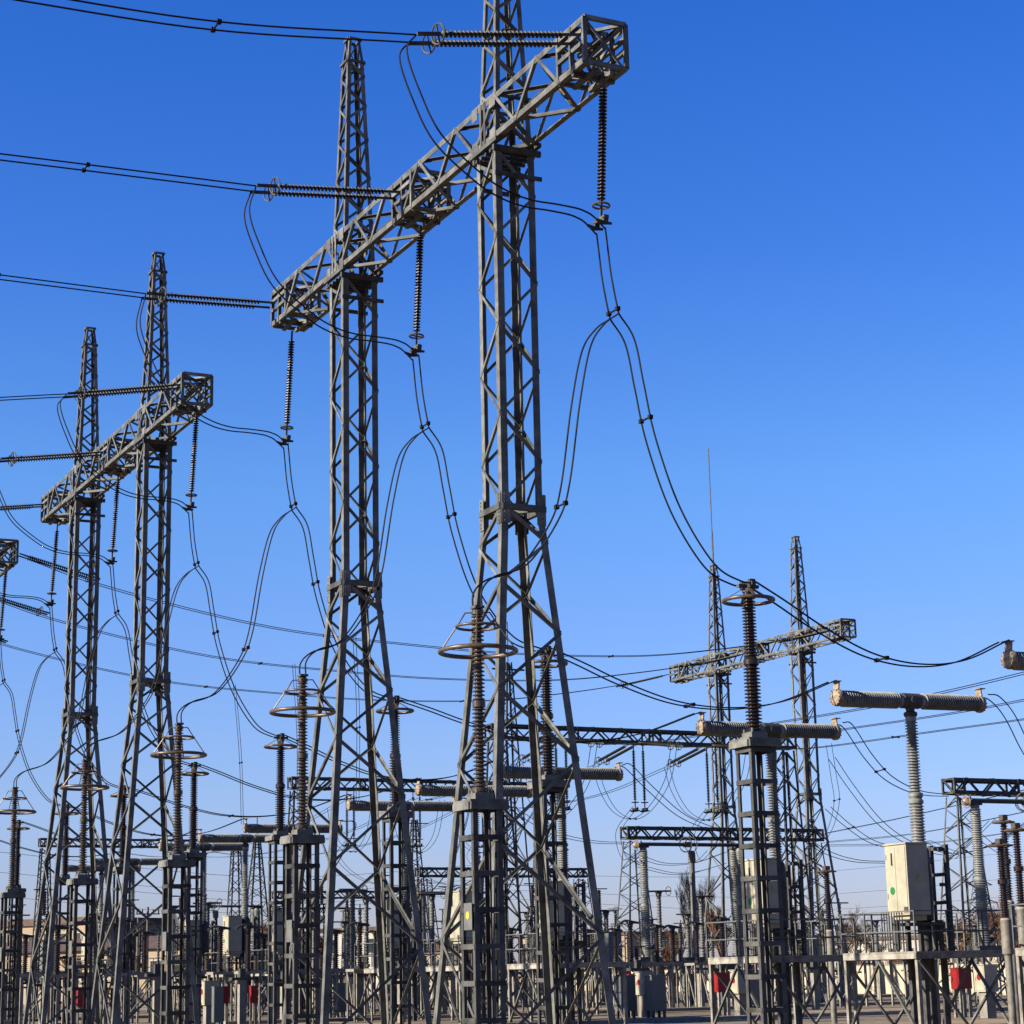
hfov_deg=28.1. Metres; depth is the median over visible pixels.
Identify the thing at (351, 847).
twin conductor
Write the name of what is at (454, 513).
twin conductor
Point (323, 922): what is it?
support insulator
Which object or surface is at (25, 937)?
post insulator
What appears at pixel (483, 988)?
service platform
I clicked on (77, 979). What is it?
concrete post
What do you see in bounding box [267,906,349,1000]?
disconnector
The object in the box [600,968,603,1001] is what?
concrete post
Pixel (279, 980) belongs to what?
concrete post
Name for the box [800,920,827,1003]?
post insulator
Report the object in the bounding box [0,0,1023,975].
sky
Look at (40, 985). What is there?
concrete post
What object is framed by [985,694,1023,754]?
twin conductor
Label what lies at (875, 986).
thin post
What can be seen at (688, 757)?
tension insulator
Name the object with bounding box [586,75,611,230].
suspension insulator
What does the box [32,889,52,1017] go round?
lattice support
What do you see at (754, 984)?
grey cabinet
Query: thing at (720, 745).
tension insulator
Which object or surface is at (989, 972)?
kiosk cabinet
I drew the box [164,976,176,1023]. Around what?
concrete post
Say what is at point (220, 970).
post insulator
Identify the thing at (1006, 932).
cable post
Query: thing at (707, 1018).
cable trench path
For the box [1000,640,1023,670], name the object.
circuit breaker
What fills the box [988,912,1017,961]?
bare tree
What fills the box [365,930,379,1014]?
post insulator
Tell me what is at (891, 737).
twin conductor
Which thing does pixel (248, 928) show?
post insulator
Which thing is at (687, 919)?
support insulator
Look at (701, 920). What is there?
support insulator
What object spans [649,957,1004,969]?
dry hedge
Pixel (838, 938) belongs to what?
thin post
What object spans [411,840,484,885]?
twin conductor
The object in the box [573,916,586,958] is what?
support insulator
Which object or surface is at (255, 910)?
disconnector
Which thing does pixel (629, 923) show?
post insulator
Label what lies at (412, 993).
concrete post
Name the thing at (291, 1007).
yard road
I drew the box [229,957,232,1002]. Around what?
thin post
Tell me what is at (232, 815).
twin conductor
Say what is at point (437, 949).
house
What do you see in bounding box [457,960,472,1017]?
concrete post
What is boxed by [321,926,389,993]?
pale house
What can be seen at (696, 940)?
post insulator
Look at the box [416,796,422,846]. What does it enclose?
suspension insulator
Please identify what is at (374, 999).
support table
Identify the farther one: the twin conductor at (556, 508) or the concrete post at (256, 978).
the concrete post at (256, 978)
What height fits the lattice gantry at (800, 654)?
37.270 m
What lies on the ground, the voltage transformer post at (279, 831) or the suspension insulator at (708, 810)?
the voltage transformer post at (279, 831)
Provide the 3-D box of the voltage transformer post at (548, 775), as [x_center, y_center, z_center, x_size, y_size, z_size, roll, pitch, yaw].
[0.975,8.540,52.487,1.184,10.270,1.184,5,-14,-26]
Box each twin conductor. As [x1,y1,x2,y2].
[0,153,255,191]
[0,273,145,297]
[0,393,66,400]
[0,459,112,566]
[0,593,51,607]
[0,642,5,681]
[0,651,56,777]
[0,838,159,856]
[1,600,735,680]
[1,643,660,701]
[3,682,69,805]
[13,0,415,42]
[13,614,117,787]
[20,556,825,657]
[22,821,198,847]
[49,608,57,651]
[55,651,118,787]
[57,394,191,512]
[77,808,244,836]
[83,565,198,760]
[110,565,119,614]
[116,614,197,764]
[117,798,345,856]
[128,786,348,816]
[136,294,287,448]
[161,798,417,856]
[176,507,295,723]
[188,510,199,566]
[195,566,285,736]
[198,763,417,800]
[214,812,452,857]
[233,684,243,823]
[244,186,418,359]
[271,820,356,909]
[283,444,296,509]
[286,735,492,780]
[292,507,400,699]
[292,664,299,765]
[299,427,428,675]
[327,808,370,852]
[337,840,432,885]
[353,644,360,796]
[395,800,444,852]
[399,34,605,234]
[400,698,700,742]
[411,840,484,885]
[412,355,429,430]
[416,797,468,894]
[416,812,532,892]
[420,762,525,800]
[423,427,552,651]
[467,848,534,885]
[472,313,618,606]
[509,766,670,807]
[513,807,630,843]
[517,746,596,813]
[554,650,836,709]
[596,227,620,317]
[596,748,676,819]
[597,672,1023,744]
[610,313,756,586]
[614,763,733,833]
[615,806,639,859]
[637,852,725,865]
[638,863,725,874]
[664,755,748,820]
[676,699,1023,747]
[689,809,711,860]
[754,582,1008,667]
[777,718,1023,749]
[797,835,884,863]
[821,743,840,840]
[822,832,1008,846]
[825,807,930,846]
[826,812,1023,842]
[827,790,1023,832]
[828,757,1023,855]
[838,721,948,796]
[930,823,1023,853]
[949,819,994,860]
[964,816,1012,856]
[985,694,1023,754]
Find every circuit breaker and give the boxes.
[62,865,140,976]
[96,858,161,971]
[158,838,248,970]
[197,829,290,971]
[242,818,342,968]
[346,794,454,967]
[414,778,532,964]
[503,759,623,962]
[695,712,841,955]
[829,680,987,951]
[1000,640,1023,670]
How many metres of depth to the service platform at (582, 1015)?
77.69 m
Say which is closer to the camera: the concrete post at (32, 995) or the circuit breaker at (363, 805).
the circuit breaker at (363, 805)
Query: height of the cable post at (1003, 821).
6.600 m
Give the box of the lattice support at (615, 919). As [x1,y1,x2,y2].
[609,911,622,979]
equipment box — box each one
[39,941,56,1013]
[604,932,621,983]
[808,935,821,993]
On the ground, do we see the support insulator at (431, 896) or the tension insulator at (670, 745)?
the support insulator at (431, 896)
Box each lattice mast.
[238,817,272,990]
[406,797,429,987]
[492,622,534,1000]
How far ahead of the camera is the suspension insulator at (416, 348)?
54.51 m
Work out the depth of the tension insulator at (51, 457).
79.96 m
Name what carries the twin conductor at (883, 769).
attached to the truss gantry at (963, 791)
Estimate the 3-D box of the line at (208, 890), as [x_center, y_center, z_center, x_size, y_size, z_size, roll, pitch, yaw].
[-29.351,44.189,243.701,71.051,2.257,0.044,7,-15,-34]
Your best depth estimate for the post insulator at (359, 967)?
92.34 m
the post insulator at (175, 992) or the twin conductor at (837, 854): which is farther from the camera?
the twin conductor at (837, 854)
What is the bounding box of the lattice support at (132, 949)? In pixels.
[120,899,138,1013]
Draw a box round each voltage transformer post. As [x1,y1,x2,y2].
[6,820,29,1019]
[49,804,78,1023]
[110,785,137,1023]
[181,762,208,1023]
[264,733,297,1023]
[376,695,413,1023]
[527,646,570,1023]
[721,579,788,1023]
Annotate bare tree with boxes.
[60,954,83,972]
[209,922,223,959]
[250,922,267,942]
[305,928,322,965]
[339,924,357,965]
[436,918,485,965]
[633,931,669,949]
[663,928,699,992]
[675,867,704,967]
[698,878,716,957]
[704,906,732,956]
[834,904,880,963]
[835,920,869,954]
[858,917,887,951]
[932,921,968,962]
[954,914,977,945]
[972,896,1017,933]
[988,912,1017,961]
[996,924,1020,947]
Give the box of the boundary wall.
[535,961,1006,994]
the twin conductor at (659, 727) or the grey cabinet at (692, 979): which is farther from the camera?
the grey cabinet at (692, 979)
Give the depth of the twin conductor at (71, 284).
60.89 m
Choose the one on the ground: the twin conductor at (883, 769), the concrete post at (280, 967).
the concrete post at (280, 967)
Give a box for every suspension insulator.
[0,565,7,640]
[44,523,58,605]
[104,473,119,564]
[182,409,198,510]
[276,331,294,444]
[342,791,349,846]
[352,791,357,845]
[404,225,424,356]
[410,792,416,846]
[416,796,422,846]
[480,816,483,847]
[554,743,557,808]
[564,750,571,810]
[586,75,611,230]
[630,745,639,811]
[640,745,649,812]
[703,747,713,813]
[713,748,722,813]
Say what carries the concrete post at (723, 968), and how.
on the ground
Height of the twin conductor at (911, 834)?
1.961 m
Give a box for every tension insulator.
[0,451,102,466]
[0,503,43,510]
[0,596,49,615]
[19,553,100,581]
[64,383,180,402]
[142,287,274,308]
[251,177,400,201]
[409,22,580,53]
[519,743,556,762]
[566,738,604,747]
[595,745,635,764]
[616,674,668,688]
[637,741,683,749]
[666,747,707,766]
[691,653,743,668]
[710,744,728,747]
[778,628,836,644]
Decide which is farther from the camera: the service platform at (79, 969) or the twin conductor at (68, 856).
the service platform at (79, 969)
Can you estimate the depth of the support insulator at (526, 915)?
153.14 m
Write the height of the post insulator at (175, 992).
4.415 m
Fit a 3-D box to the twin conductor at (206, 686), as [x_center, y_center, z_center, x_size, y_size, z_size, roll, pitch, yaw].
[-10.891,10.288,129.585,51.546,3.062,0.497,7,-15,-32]
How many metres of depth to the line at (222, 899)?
249.01 m
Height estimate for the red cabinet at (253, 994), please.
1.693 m
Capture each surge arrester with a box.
[0,787,36,1023]
[60,759,109,1023]
[150,722,206,1023]
[269,674,335,1023]
[438,605,518,1023]
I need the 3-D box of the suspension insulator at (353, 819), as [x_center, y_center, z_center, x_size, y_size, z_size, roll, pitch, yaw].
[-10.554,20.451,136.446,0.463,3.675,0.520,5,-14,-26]
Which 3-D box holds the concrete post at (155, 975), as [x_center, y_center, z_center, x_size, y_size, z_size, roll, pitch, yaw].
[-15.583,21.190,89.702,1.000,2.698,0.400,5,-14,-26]
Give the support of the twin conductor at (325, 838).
hanging from the suspension insulator at (420, 835)
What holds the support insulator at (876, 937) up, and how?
on the ground
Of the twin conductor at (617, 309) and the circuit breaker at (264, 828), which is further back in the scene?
the circuit breaker at (264, 828)
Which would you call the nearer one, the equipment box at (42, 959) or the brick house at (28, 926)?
the equipment box at (42, 959)
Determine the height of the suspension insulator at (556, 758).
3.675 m
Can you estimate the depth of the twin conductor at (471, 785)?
124.01 m
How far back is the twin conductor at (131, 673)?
79.81 m
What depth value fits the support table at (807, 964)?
107.51 m
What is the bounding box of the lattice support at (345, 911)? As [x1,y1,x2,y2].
[339,889,352,1001]
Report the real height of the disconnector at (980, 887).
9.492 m
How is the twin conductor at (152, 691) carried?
attached to the surge arrester at (82, 877)
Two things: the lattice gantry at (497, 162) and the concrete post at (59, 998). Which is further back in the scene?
the concrete post at (59, 998)
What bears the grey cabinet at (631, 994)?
on the ground
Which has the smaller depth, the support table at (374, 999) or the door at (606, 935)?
the support table at (374, 999)
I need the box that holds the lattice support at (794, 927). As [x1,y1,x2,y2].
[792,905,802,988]
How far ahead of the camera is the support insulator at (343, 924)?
146.71 m
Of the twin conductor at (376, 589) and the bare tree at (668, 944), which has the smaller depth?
the twin conductor at (376, 589)
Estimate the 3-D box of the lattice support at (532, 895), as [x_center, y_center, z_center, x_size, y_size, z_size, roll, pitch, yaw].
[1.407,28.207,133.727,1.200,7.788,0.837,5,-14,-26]
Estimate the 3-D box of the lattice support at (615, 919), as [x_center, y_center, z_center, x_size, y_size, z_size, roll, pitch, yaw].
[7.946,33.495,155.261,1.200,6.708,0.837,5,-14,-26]
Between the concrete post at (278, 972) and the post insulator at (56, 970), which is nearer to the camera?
the post insulator at (56, 970)
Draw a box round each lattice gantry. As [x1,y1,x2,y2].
[0,538,18,1023]
[23,251,212,1023]
[271,0,628,1023]
[669,448,865,1001]
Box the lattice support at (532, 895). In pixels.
[524,883,541,1002]
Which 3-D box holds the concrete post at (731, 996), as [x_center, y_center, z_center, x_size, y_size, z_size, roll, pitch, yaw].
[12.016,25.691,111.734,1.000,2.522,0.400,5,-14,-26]
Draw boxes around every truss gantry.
[29,838,247,1001]
[266,890,429,990]
[280,776,551,1008]
[410,867,605,1004]
[480,723,821,1011]
[612,826,842,993]
[938,777,1023,1007]
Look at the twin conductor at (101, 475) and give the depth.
70.22 m
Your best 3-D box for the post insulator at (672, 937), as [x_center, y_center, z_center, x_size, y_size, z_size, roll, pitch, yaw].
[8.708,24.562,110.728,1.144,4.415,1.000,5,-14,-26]
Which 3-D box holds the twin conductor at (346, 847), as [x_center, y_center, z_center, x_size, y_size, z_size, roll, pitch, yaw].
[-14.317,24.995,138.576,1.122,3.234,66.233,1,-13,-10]
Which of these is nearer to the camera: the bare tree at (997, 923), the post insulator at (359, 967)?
the post insulator at (359, 967)
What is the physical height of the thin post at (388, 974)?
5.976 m
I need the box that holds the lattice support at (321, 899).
[312,879,325,962]
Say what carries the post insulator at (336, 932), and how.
on the ground
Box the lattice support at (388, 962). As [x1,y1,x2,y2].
[374,875,389,1008]
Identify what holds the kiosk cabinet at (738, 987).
on the ground
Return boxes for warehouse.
[804,935,1003,966]
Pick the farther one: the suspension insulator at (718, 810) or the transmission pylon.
the transmission pylon
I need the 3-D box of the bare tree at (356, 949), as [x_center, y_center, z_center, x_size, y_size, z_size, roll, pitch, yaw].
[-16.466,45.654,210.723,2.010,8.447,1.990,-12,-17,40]
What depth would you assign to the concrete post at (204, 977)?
97.15 m
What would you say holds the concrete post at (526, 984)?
on the ground
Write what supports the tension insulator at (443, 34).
attached to the lattice gantry at (497, 162)
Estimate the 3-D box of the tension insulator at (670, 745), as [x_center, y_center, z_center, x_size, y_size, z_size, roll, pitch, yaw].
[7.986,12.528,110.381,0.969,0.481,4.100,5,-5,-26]
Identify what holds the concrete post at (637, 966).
on the ground
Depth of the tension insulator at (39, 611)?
108.77 m
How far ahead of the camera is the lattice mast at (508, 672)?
146.50 m
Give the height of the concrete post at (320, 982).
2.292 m
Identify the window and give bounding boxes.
[150,960,160,971]
[368,938,373,952]
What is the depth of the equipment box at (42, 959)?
115.53 m
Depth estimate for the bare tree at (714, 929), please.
212.71 m
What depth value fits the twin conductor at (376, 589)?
52.24 m
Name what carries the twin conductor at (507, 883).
hanging from the suspension insulator
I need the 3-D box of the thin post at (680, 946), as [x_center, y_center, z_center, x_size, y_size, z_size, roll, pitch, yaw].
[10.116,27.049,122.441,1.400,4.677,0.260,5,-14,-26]
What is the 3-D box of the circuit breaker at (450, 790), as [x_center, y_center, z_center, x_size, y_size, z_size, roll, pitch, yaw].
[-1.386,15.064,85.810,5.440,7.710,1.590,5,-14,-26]
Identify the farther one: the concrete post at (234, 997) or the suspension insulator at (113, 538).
the concrete post at (234, 997)
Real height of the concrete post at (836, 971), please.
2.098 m
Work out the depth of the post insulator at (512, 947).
108.82 m
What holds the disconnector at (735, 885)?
on the ground
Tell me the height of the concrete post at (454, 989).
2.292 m
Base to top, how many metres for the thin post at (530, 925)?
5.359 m
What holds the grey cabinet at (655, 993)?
on the ground
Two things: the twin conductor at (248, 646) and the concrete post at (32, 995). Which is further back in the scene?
the concrete post at (32, 995)
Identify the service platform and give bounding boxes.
[70,960,130,1007]
[100,958,158,1012]
[165,954,238,1002]
[205,951,281,1016]
[250,948,335,1017]
[354,941,453,1021]
[423,937,532,1023]
[505,931,627,1023]
[705,918,859,1023]
[839,909,1009,1023]
[1010,903,1023,1023]
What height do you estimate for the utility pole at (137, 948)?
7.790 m
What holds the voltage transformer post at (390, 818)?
on the ground
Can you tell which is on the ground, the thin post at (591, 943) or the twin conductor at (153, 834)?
the thin post at (591, 943)
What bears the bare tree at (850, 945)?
on the ground
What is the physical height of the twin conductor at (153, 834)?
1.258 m
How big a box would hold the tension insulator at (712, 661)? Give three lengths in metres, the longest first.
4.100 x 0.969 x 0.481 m
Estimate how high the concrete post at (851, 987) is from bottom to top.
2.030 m
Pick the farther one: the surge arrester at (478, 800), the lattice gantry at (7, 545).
the lattice gantry at (7, 545)
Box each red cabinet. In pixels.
[76,990,82,1023]
[223,986,229,1023]
[249,985,258,1023]
[626,974,638,1016]
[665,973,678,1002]
[714,972,730,1015]
[948,967,972,1017]
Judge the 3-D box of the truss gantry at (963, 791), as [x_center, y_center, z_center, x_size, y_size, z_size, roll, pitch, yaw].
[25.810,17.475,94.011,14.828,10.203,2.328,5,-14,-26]
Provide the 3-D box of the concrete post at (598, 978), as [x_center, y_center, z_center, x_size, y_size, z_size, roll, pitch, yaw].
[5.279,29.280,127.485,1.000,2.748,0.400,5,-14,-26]
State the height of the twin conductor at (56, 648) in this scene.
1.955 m
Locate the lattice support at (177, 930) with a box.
[172,896,179,1009]
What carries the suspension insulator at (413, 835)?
hanging from the truss gantry at (344, 788)
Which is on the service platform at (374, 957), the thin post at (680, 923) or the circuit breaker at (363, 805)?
the circuit breaker at (363, 805)
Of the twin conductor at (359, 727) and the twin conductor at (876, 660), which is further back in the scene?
the twin conductor at (359, 727)
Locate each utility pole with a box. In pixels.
[134,918,149,955]
[136,907,159,1000]
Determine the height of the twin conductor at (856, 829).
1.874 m
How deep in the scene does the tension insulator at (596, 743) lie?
106.99 m
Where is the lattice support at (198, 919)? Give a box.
[191,888,203,1006]
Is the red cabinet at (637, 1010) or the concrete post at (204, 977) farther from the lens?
the concrete post at (204, 977)
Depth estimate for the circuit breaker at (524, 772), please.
78.90 m
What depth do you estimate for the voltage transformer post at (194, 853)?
79.05 m
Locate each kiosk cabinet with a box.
[201,980,219,1023]
[634,971,654,1016]
[728,969,750,1014]
[971,964,998,1017]
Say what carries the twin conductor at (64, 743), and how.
attached to the surge arrester at (15, 893)
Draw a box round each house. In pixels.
[2,917,161,943]
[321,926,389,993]
[426,942,485,989]
[517,931,649,981]
[662,931,669,969]
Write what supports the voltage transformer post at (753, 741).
on the ground
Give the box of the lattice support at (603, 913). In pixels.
[591,888,607,1001]
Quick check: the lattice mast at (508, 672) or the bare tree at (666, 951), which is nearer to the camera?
the lattice mast at (508, 672)
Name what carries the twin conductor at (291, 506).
hanging from the suspension insulator at (286, 438)
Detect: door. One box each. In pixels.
[39,942,42,971]
[604,934,608,961]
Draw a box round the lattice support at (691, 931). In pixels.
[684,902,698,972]
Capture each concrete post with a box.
[5,974,12,1014]
[7,985,11,1018]
[10,979,27,1023]
[23,972,36,1016]
[23,981,39,1017]
[32,977,55,1023]
[58,981,61,1016]
[70,969,83,1023]
[92,980,113,1023]
[144,964,165,1023]
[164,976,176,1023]
[175,974,198,1020]
[193,969,206,1018]
[228,979,247,1017]
[229,968,254,1023]
[247,976,258,1016]
[260,977,280,1023]
[261,976,267,1008]
[264,965,281,1019]
[277,972,281,1018]
[279,965,281,1016]
[311,970,321,1023]
[349,973,368,1016]
[351,962,363,1014]
[389,964,413,1022]
[411,974,419,1015]
[434,972,449,1014]
[449,971,455,1008]
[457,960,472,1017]
[499,972,507,1005]
[511,961,518,1004]
[518,971,528,1001]
[594,959,598,1002]
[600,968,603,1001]
[626,960,648,1014]
[690,961,707,1006]
[715,964,734,1011]
[728,964,740,1005]
[803,962,823,1009]
[821,963,825,1001]
[835,965,843,1000]
[850,970,861,1002]
[899,951,909,997]
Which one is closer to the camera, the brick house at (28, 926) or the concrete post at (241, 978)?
the concrete post at (241, 978)
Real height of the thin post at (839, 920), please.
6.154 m
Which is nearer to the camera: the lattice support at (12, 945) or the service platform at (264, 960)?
the service platform at (264, 960)
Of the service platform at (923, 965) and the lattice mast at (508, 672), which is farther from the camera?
the lattice mast at (508, 672)
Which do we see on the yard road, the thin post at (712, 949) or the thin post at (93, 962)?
the thin post at (93, 962)
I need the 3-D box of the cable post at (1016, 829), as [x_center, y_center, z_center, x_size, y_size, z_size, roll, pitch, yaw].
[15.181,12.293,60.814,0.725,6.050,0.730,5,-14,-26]
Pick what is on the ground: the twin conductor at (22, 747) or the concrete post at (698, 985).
the concrete post at (698, 985)
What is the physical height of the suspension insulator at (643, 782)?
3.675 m
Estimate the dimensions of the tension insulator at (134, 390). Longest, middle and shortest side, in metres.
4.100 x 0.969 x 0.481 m
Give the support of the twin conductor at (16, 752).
attached to the lattice gantry at (146, 448)
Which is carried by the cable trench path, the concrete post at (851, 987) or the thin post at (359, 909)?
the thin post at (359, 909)
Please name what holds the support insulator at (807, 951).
on the ground
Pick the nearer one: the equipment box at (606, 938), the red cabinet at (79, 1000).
the red cabinet at (79, 1000)
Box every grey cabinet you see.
[211,986,223,1023]
[335,983,345,1017]
[613,975,635,1018]
[643,975,666,1017]
[681,973,697,1005]
[750,972,759,1007]
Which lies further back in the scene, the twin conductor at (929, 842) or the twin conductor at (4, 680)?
the twin conductor at (929, 842)
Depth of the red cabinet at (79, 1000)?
84.54 m
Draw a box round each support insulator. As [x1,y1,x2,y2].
[193,898,221,980]
[300,921,324,1006]
[334,919,355,982]
[337,885,367,1012]
[355,896,374,1011]
[418,889,445,1006]
[515,912,533,998]
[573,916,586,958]
[600,907,617,968]
[649,886,670,960]
[650,919,661,970]
[676,911,698,972]
[688,892,713,1002]
[794,918,816,990]
[865,917,887,999]
[965,925,978,995]
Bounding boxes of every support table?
[15,955,131,1023]
[125,955,226,1023]
[237,954,339,1017]
[332,954,396,1014]
[405,950,486,1015]
[481,950,544,1012]
[565,946,657,1015]
[644,947,716,1007]
[754,945,845,1003]
[826,942,917,1006]
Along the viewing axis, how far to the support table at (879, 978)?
104.23 m
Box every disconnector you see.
[172,901,267,1008]
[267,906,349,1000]
[417,887,519,1003]
[632,837,758,1005]
[956,792,1023,1005]
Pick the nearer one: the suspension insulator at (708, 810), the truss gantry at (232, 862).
the suspension insulator at (708, 810)
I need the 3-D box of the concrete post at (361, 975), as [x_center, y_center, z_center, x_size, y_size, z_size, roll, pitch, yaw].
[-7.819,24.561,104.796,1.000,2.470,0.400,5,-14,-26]
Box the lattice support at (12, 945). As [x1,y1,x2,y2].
[10,904,25,981]
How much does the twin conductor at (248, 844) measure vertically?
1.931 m
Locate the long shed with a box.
[2,932,333,1003]
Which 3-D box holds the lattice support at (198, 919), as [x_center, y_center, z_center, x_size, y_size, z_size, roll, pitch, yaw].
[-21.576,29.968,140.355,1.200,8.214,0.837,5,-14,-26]
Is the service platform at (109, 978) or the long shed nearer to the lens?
the service platform at (109, 978)
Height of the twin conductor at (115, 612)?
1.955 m
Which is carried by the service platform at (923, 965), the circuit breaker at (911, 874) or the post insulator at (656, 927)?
the circuit breaker at (911, 874)
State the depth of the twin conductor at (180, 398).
61.75 m
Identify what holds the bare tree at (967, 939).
on the ground
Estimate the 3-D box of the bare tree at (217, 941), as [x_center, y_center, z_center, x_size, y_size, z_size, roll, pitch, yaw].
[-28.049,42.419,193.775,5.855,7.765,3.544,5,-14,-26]
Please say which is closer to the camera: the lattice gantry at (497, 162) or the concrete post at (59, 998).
the lattice gantry at (497, 162)
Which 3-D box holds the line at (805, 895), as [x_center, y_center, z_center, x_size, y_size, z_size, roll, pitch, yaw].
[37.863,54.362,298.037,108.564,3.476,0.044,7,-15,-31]
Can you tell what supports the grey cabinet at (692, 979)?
on the ground
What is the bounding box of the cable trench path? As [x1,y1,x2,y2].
[9,993,1007,1023]
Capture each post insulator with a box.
[12,934,36,1023]
[42,924,68,1023]
[99,922,126,1023]
[131,930,154,1022]
[174,933,194,1018]
[206,925,233,1020]
[234,924,261,1023]
[253,933,267,1005]
[324,929,346,1016]
[346,922,373,1021]
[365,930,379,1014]
[410,929,422,1013]
[504,927,523,1011]
[572,939,575,1005]
[578,929,600,1007]
[605,928,622,1007]
[619,919,645,1013]
[646,924,670,1007]
[662,925,686,1007]
[684,921,709,1006]
[710,916,735,1012]
[787,933,791,1003]
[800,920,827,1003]
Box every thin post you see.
[3,914,29,1014]
[92,922,98,971]
[150,930,159,963]
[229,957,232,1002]
[349,904,370,922]
[375,914,388,1003]
[521,916,534,979]
[590,927,594,1006]
[673,920,684,973]
[675,924,689,1003]
[704,934,716,957]
[814,909,824,954]
[832,901,848,954]
[833,924,838,954]
[866,925,879,993]
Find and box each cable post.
[816,866,837,1023]
[988,838,1016,1023]
[992,815,1020,1023]
[1004,823,1023,977]
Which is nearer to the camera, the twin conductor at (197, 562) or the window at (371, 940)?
the twin conductor at (197, 562)
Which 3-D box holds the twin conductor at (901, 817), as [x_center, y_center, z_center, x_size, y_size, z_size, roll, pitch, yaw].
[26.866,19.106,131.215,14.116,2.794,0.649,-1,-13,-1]
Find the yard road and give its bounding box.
[37,993,836,1015]
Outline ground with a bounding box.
[23,978,1008,1023]
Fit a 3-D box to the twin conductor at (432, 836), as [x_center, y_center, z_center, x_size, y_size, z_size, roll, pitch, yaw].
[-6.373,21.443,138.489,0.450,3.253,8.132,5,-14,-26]
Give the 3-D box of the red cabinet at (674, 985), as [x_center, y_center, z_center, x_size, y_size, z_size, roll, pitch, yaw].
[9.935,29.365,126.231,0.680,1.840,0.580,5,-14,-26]
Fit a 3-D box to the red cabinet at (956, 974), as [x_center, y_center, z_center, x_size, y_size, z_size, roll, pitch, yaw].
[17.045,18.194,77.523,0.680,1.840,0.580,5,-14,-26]
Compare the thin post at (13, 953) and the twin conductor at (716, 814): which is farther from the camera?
the twin conductor at (716, 814)
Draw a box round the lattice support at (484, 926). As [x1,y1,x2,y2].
[480,878,485,971]
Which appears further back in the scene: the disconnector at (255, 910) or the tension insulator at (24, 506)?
the disconnector at (255, 910)
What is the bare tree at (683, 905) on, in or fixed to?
on the ground
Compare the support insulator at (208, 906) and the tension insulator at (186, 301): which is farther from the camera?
the support insulator at (208, 906)
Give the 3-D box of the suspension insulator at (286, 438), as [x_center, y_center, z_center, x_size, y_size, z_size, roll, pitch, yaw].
[-6.919,-3.861,63.350,0.463,3.675,0.520,8,-16,-25]
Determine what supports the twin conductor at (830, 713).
attached to the tension insulator at (596, 743)
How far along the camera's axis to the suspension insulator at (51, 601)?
89.17 m
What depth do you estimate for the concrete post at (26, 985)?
124.37 m
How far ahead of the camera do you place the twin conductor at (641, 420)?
44.72 m
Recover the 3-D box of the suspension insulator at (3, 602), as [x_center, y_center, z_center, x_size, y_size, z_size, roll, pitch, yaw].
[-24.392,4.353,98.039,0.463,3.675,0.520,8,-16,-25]
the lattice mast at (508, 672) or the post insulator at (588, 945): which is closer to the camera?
the post insulator at (588, 945)
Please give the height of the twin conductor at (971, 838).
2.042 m
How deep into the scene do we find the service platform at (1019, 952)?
52.76 m
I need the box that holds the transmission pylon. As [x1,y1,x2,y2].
[965,858,997,923]
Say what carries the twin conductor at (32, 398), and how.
attached to the tension insulator at (134, 390)
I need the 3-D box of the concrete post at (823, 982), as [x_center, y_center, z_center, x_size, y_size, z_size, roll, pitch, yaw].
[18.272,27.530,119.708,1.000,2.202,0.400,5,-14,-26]
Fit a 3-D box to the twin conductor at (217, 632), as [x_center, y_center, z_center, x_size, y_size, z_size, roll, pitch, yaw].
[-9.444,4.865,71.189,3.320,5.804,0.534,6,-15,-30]
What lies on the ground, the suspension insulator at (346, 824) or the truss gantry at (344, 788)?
the truss gantry at (344, 788)
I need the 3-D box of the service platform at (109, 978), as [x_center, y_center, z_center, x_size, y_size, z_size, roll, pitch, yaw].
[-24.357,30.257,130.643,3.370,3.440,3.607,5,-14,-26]
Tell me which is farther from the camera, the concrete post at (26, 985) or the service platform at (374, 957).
the concrete post at (26, 985)
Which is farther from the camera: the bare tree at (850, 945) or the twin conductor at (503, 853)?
the bare tree at (850, 945)
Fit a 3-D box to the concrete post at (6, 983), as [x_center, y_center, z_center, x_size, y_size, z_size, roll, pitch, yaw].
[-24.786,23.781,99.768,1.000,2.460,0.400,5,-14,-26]
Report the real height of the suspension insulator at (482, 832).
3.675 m
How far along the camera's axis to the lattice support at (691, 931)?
155.44 m
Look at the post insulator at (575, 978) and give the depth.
123.74 m
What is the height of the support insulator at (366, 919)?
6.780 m
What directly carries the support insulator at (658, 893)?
on the ground
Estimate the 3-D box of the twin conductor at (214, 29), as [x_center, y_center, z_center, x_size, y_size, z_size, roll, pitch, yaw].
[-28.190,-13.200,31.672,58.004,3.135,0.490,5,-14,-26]
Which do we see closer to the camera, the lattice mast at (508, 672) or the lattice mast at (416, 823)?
the lattice mast at (508, 672)
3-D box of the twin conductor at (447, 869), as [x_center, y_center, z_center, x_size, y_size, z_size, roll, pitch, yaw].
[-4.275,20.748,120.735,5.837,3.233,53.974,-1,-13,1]
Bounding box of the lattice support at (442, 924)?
[438,886,454,1002]

